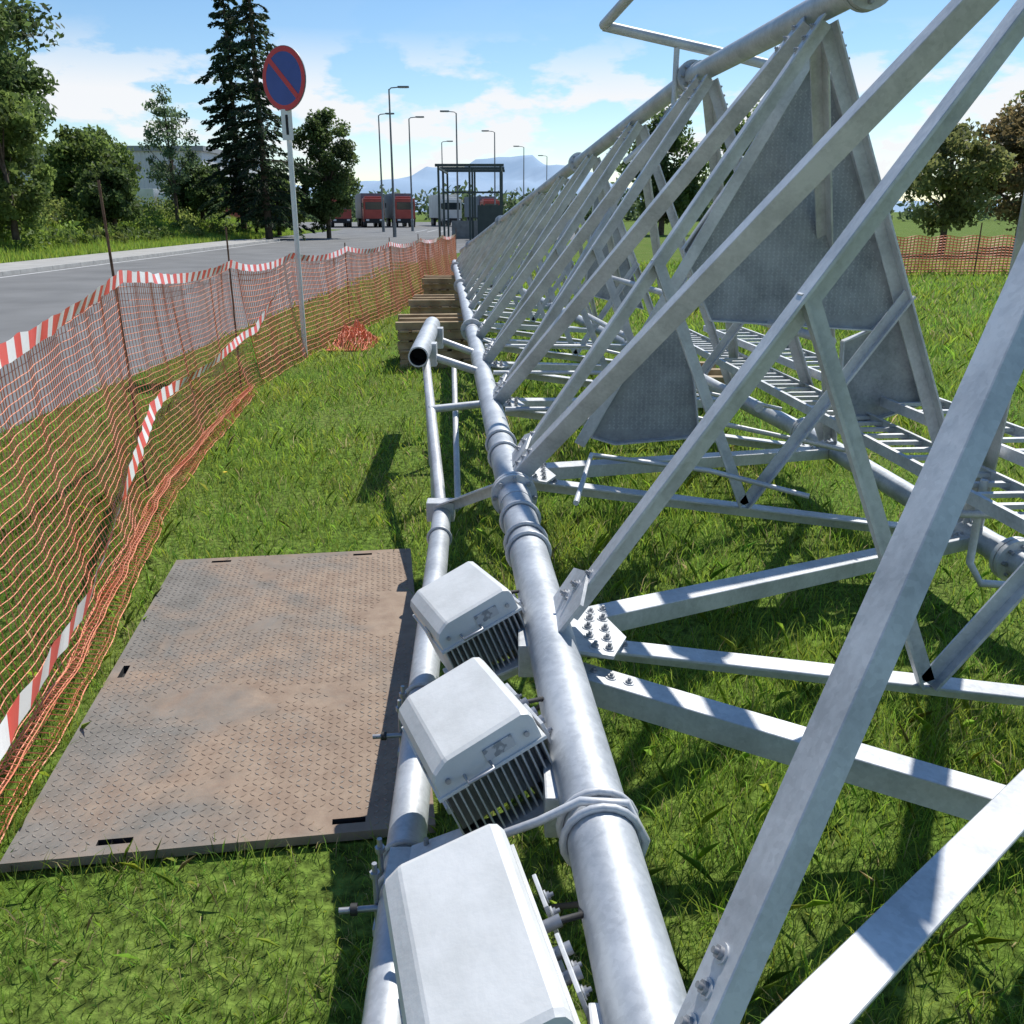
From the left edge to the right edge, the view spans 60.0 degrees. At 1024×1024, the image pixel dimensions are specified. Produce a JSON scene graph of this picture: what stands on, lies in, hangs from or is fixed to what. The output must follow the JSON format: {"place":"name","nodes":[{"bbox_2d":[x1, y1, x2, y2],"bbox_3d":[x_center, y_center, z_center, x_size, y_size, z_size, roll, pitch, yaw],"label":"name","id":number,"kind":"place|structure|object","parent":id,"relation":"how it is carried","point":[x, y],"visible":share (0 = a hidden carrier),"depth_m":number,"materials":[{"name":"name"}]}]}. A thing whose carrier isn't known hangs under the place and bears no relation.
{"place":"outdoors","nodes":[
{"label":"outdoors","id":0,"kind":"place"},
{"bbox_2d":[0,239,271,270],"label":"pavement","id":1,"kind":"structure","parent":0,"point":[39,263],"depth_m":36.08,"materials":[{"name":"concrete"}]},
{"bbox_2d":[20,146,259,211],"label":"warehouse","id":2,"kind":"structure","parent":0,"point":[139,154],"depth_m":111.79,"materials":[{"name":"grey metal"}]},
{"bbox_2d":[24,165,175,211],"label":"doors and windows","id":3,"kind":"structure","parent":2,"relation":"in","point":[138,165],"depth_m":111.83,"materials":[{"name":"grey glass"}]},
{"bbox_2d":[0,212,336,262],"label":"grass bank","id":4,"kind":"structure","parent":0,"point":[175,240],"depth_m":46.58,"materials":[{"name":"plant"}]},
{"bbox_2d":[0,0,31,71],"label":"deciduous tree","id":5,"kind":"object","parent":4,"relation":"on","point":[12,46],"visible":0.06,"depth_m":48.15,"materials":[{"name":"green plant"}]},
{"bbox_2d":[0,89,56,239],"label":"deciduous tree","id":6,"kind":"object","parent":4,"relation":"on","point":[17,146],"visible":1,"depth_m":35.43,"materials":[{"name":"green plant"}]},
{"bbox_2d":[0,0,64,190],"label":"deciduous tree","id":7,"kind":"object","parent":4,"relation":"on","point":[19,79],"visible":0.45,"depth_m":37.22,"materials":[{"name":"green plant"}]},
{"bbox_2d":[26,124,132,212],"bbox_3d":[-25.447,-19.891,52.342,5.371,5.533,5.810,0,19,0],"label":"deciduous tree","id":8,"kind":"object","parent":4,"relation":"on","point":[71,157],"visible":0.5,"depth_m":51.09,"materials":[{"name":"green plant"}]},
{"bbox_2d":[58,124,143,197],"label":"deciduous tree","id":9,"kind":"object","parent":4,"relation":"on","point":[121,154],"visible":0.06,"depth_m":66.89,"materials":[{"name":"green plant"}]},
{"bbox_2d":[69,163,143,228],"bbox_3d":[-21.461,-16.727,47.063,3.481,3.324,3.963,0,19,0],"label":"deciduous tree","id":10,"kind":"object","parent":4,"relation":"on","point":[119,191],"visible":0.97,"depth_m":46.37,"materials":[{"name":"green plant"}]},
{"bbox_2d":[0,191,274,250],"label":"scrub bushes","id":11,"kind":"object","parent":4,"relation":"on","point":[60,210],"visible":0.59,"depth_m":46.90,"materials":[{"name":"green plant"}]},
{"bbox_2d":[138,83,201,220],"bbox_3d":[-22.234,-23.330,57.720,3.747,8.391,3.514,6,20,17],"label":"deciduous tree","id":12,"kind":"object","parent":4,"relation":"on","point":[170,154],"visible":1,"depth_m":57.32,"materials":[{"name":"green plant"}]},
{"bbox_2d":[161,157,230,221],"bbox_3d":[-22.335,-23.158,63.751,5.277,4.408,4.719,0,19,0],"label":"deciduous tree","id":13,"kind":"object","parent":4,"relation":"on","point":[193,194],"visible":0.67,"depth_m":62.89,"materials":[{"name":"green plant"}]},
{"bbox_2d":[193,0,273,228],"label":"spruce tree","id":14,"kind":"object","parent":4,"relation":"on","point":[222,105],"visible":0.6,"depth_m":58.26,"materials":[{"name":"green plant"}]},
{"bbox_2d":[0,222,579,432],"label":"road","id":15,"kind":"structure","parent":0,"point":[28,301],"depth_m":20.06,"materials":[{"name":"grey asphalt"}]},
{"bbox_2d":[0,239,279,275],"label":"kerb","id":16,"kind":"structure","parent":15,"relation":"on","point":[40,268],"depth_m":33.57,"materials":[{"name":"concrete"}]},
{"bbox_2d":[0,230,441,277],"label":"road markings","id":17,"kind":"object","parent":15,"relation":"on","point":[139,259],"visible":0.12,"depth_m":33.65,"materials":[{"name":"paint"}]},
{"bbox_2d":[217,192,239,217],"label":"lorry","id":18,"kind":"object","parent":15,"relation":"on","point":[235,215],"depth_m":86.25,"materials":[{"name":"red paint"}]},
{"bbox_2d":[252,172,309,235],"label":"deciduous tree","id":19,"kind":"object","parent":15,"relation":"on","point":[280,230],"visible":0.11,"depth_m":65.78,"materials":[{"name":"green plant"}]},
{"bbox_2d":[330,200,352,226],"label":"lorry","id":20,"kind":"object","parent":15,"relation":"on","point":[345,219],"visible":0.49,"depth_m":105.42,"materials":[{"name":"red paint"}]},
{"bbox_2d":[355,193,385,226],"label":"lorry","id":21,"kind":"object","parent":15,"relation":"on","point":[368,207],"visible":0.81,"depth_m":105.32,"materials":[{"name":"red paint"}]},
{"bbox_2d":[378,113,393,231],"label":"street lamp","id":22,"kind":"object","parent":15,"relation":"on","point":[383,225],"visible":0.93,"depth_m":81.42,"materials":[{"name":"metal"}]},
{"bbox_2d":[388,86,408,236],"bbox_3d":[-8.060,-25.248,64.299,1.560,10.200,0.300,0,19,0],"label":"street lamp","id":23,"kind":"object","parent":15,"relation":"on","point":[393,207],"visible":0.85,"depth_m":64.35,"materials":[{"name":"metal"}]},
{"bbox_2d":[384,193,416,226],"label":"lorry","id":24,"kind":"object","parent":15,"relation":"on","point":[403,208],"visible":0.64,"depth_m":106.28,"materials":[{"name":"red paint"}]},
{"bbox_2d":[408,116,423,230],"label":"street lamp","id":25,"kind":"object","parent":15,"relation":"on","point":[412,224],"visible":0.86,"depth_m":84.24,"materials":[{"name":"metal"}]},
{"bbox_2d":[429,194,463,225],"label":"lorry","id":26,"kind":"object","parent":15,"relation":"on","point":[433,207],"visible":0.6,"depth_m":113.28,"materials":[{"name":"white metal"}]},
{"bbox_2d":[441,141,452,198],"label":"street lamp","id":27,"kind":"object","parent":15,"relation":"on","point":[442,157],"visible":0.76,"depth_m":111.32,"materials":[{"name":"metal"}]},
{"bbox_2d":[440,110,458,220],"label":"street lamp","id":28,"kind":"object","parent":15,"relation":"on","point":[456,163],"visible":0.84,"depth_m":79.08,"materials":[{"name":"metal"}]},
{"bbox_2d":[435,164,504,240],"bbox_3d":[-2.600,-20.333,58.573,4.200,4.560,8.200,0,19,0],"label":"steel shelter","id":29,"kind":"object","parent":15,"relation":"on","point":[474,228],"visible":0.8,"depth_m":58.19,"materials":[{"name":"grey metal"}]},
{"bbox_2d":[464,196,499,220],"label":"lorry","id":30,"kind":"object","parent":15,"relation":"on","point":[484,200],"visible":0.24,"depth_m":129.10,"materials":[{"name":"red paint"}]},
{"bbox_2d":[482,130,495,204],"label":"street lamp","id":31,"kind":"object","parent":15,"relation":"on","point":[494,163],"visible":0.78,"depth_m":98.21,"materials":[{"name":"metal"}]},
{"bbox_2d":[513,146,523,198],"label":"street lamp","id":32,"kind":"object","parent":15,"relation":"on","point":[523,168],"visible":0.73,"depth_m":120.35,"materials":[{"name":"metal"}]},
{"bbox_2d":[0,212,1023,1023],"bbox_3d":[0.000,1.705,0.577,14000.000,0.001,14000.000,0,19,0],"label":"ground","id":33,"kind":"structure","parent":0,"point":[310,866],"depth_m":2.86,"materials":[{"name":"green plant"}]},
{"bbox_2d":[133,189,170,205],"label":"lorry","id":34,"kind":"object","parent":33,"relation":"on","point":[147,193],"visible":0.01,"depth_m":86.28,"materials":[{"name":"white metal"}]},
{"bbox_2d":[0,548,435,872],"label":"ground protection mat","id":35,"kind":"object","parent":33,"relation":"on","point":[250,699],"visible":0.98,"depth_m":3.23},
{"bbox_2d":[0,180,456,841],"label":"safety net fence","id":36,"kind":"object","parent":33,"relation":"on","point":[18,344],"visible":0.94,"depth_m":5.30,"materials":[{"name":"orange plastic"}]},
{"bbox_2d":[216,0,322,240],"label":"spruce tree","id":37,"kind":"object","parent":33,"relation":"on","point":[259,131],"visible":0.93,"depth_m":56.61,"materials":[{"name":"green plant"}]},
{"bbox_2d":[262,45,307,357],"bbox_3d":[-2.667,-3.708,10.907,0.699,3.630,0.112,10,21,26],"label":"no parking sign","id":38,"kind":"object","parent":33,"relation":"on","point":[284,78],"visible":0.97,"depth_m":10.51,"materials":[{"name":"blue metal"}]},
{"bbox_2d":[292,106,362,237],"bbox_3d":[-12.983,-23.428,61.710,5.198,8.820,4.870,0,19,0],"label":"deciduous tree","id":39,"kind":"object","parent":33,"relation":"on","point":[337,181],"visible":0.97,"depth_m":60.73,"materials":[{"name":"green plant"}]},
{"bbox_2d":[395,313,471,368],"bbox_3d":[-0.950,-2.148,11.097,0.973,0.552,1.098,-2,19,-5],"label":"timber stack","id":40,"kind":"object","parent":33,"relation":"on","point":[408,327],"visible":0.42,"depth_m":10.65,"materials":[{"name":"brown wood"}]},
{"bbox_2d":[408,294,461,313],"bbox_3d":[-1.100,-3.046,13.749,0.974,0.552,1.095,-1,19,-3],"label":"timber stack","id":41,"kind":"object","parent":33,"relation":"on","point":[436,304],"visible":0.31,"depth_m":13.26,"materials":[{"name":"brown wood"}]},
{"bbox_2d":[422,275,457,294],"bbox_3d":[-1.300,-4.489,18.012,1.027,0.552,1.100,-1,19,-3],"label":"timber stack","id":42,"kind":"object","parent":33,"relation":"on","point":[437,284],"visible":0.39,"depth_m":17.52,"materials":[{"name":"brown wood"}]},
{"bbox_2d":[408,317,492,521],"bbox_3d":[-0.414,-0.637,6.046,0.564,0.931,3.980,-2,19,-5],"label":"side arm frame","id":43,"kind":"object","parent":33,"relation":"on","point":[430,340],"visible":0.88,"depth_m":5.89,"materials":[{"name":"metal"}]},
{"bbox_2d":[339,507,602,1023],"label":"antenna mounting pole","id":44,"kind":"object","parent":43,"relation":"attached to","point":[408,839],"visible":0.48,"depth_m":2.11,"materials":[{"name":"metal"}]},
{"bbox_2d":[410,561,524,681],"bbox_3d":[-0.073,0.363,2.724,0.342,0.328,0.428,-28,17,-12],"label":"radio unit","id":45,"kind":"object","parent":44,"relation":"attached to","point":[465,612],"visible":0.8,"depth_m":2.58,"materials":[{"name":"paint"}]},
{"bbox_2d":[398,657,552,835],"bbox_3d":[-0.028,0.567,2.076,0.342,0.328,0.428,-28,17,-12],"label":"radio unit","id":46,"kind":"object","parent":44,"relation":"attached to","point":[476,731],"visible":0.83,"depth_m":1.94,"materials":[{"name":"paint"}]},
{"bbox_2d":[383,824,592,1023],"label":"radio unit","id":47,"kind":"object","parent":44,"relation":"attached to","point":[469,929],"visible":1,"depth_m":1.39,"materials":[{"name":"paint"}]},
{"bbox_2d":[80,340,967,821],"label":"lawn weeds","id":48,"kind":"object","parent":33,"relation":"on","point":[634,720],"visible":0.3,"depth_m":3.40,"materials":[{"name":"plant"}]},
{"bbox_2d":[275,177,1018,221],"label":"distant trees","id":49,"kind":"object","parent":33,"relation":"on","point":[510,203],"visible":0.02,"depth_m":175.30,"materials":[{"name":"green plant"}]},
{"bbox_2d":[615,105,709,234],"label":"deciduous tree","id":50,"kind":"object","parent":33,"relation":"on","point":[683,200],"visible":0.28,"depth_m":68.84,"materials":[{"name":"green plant"}]},
{"bbox_2d":[697,361,724,410],"bbox_3d":[1.700,-1.269,8.861,0.879,0.320,1.082,0,19,0],"label":"timber stack","id":51,"kind":"object","parent":33,"relation":"on","point":[715,373],"visible":0.06,"depth_m":8.77,"materials":[{"name":"brown wood"}]},
{"bbox_2d":[451,0,1023,1023],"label":"lattice tower","id":52,"kind":"structure","parent":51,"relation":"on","point":[793,234],"depth_m":2.84,"materials":[{"name":"metal"}]},
{"bbox_2d":[706,100,759,204],"bbox_3d":[15.332,-20.656,54.362,6.973,8.284,6.433,0,19,0],"label":"deciduous tree","id":53,"kind":"object","parent":33,"relation":"on","point":[738,128],"visible":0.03,"depth_m":52.67,"materials":[{"name":"green plant"}]},
{"bbox_2d":[896,223,1014,275],"bbox_3d":[20.590,-7.662,25.911,19.221,1.500,1.645,0,19,0],"label":"orange net fence","id":54,"kind":"object","parent":33,"relation":"on","point":[955,255],"visible":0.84,"depth_m":26.54,"materials":[{"name":"plastic"}]},
{"bbox_2d":[900,117,1017,254],"bbox_3d":[19.006,-14.057,38.609,4.650,5.883,4.963,0,19,0],"label":"deciduous tree","id":55,"kind":"object","parent":33,"relation":"on","point":[979,164],"visible":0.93,"depth_m":37.43,"materials":[{"name":"green plant"}]},
{"bbox_2d":[972,92,1023,251],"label":"deciduous tree","id":56,"kind":"object","parent":33,"relation":"on","point":[1002,133],"visible":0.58,"depth_m":40.93,"materials":[{"name":"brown plant"}]},
{"bbox_2d":[992,90,1023,197],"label":"deciduous tree","id":57,"kind":"object","parent":33,"relation":"on","point":[1021,97],"visible":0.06,"depth_m":47.02,"materials":[{"name":"green plant"}]},
{"bbox_2d":[0,0,1023,201],"label":"sky","id":58,"kind":"structure","parent":0,"point":[544,76],"materials":[{"name":"blue"}]},
{"bbox_2d":[295,155,997,211],"bbox_3d":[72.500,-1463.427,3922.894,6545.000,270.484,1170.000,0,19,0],"label":"distant mountains","id":59,"kind":"structure","parent":0,"point":[425,179],"depth_m":3911.36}
]}

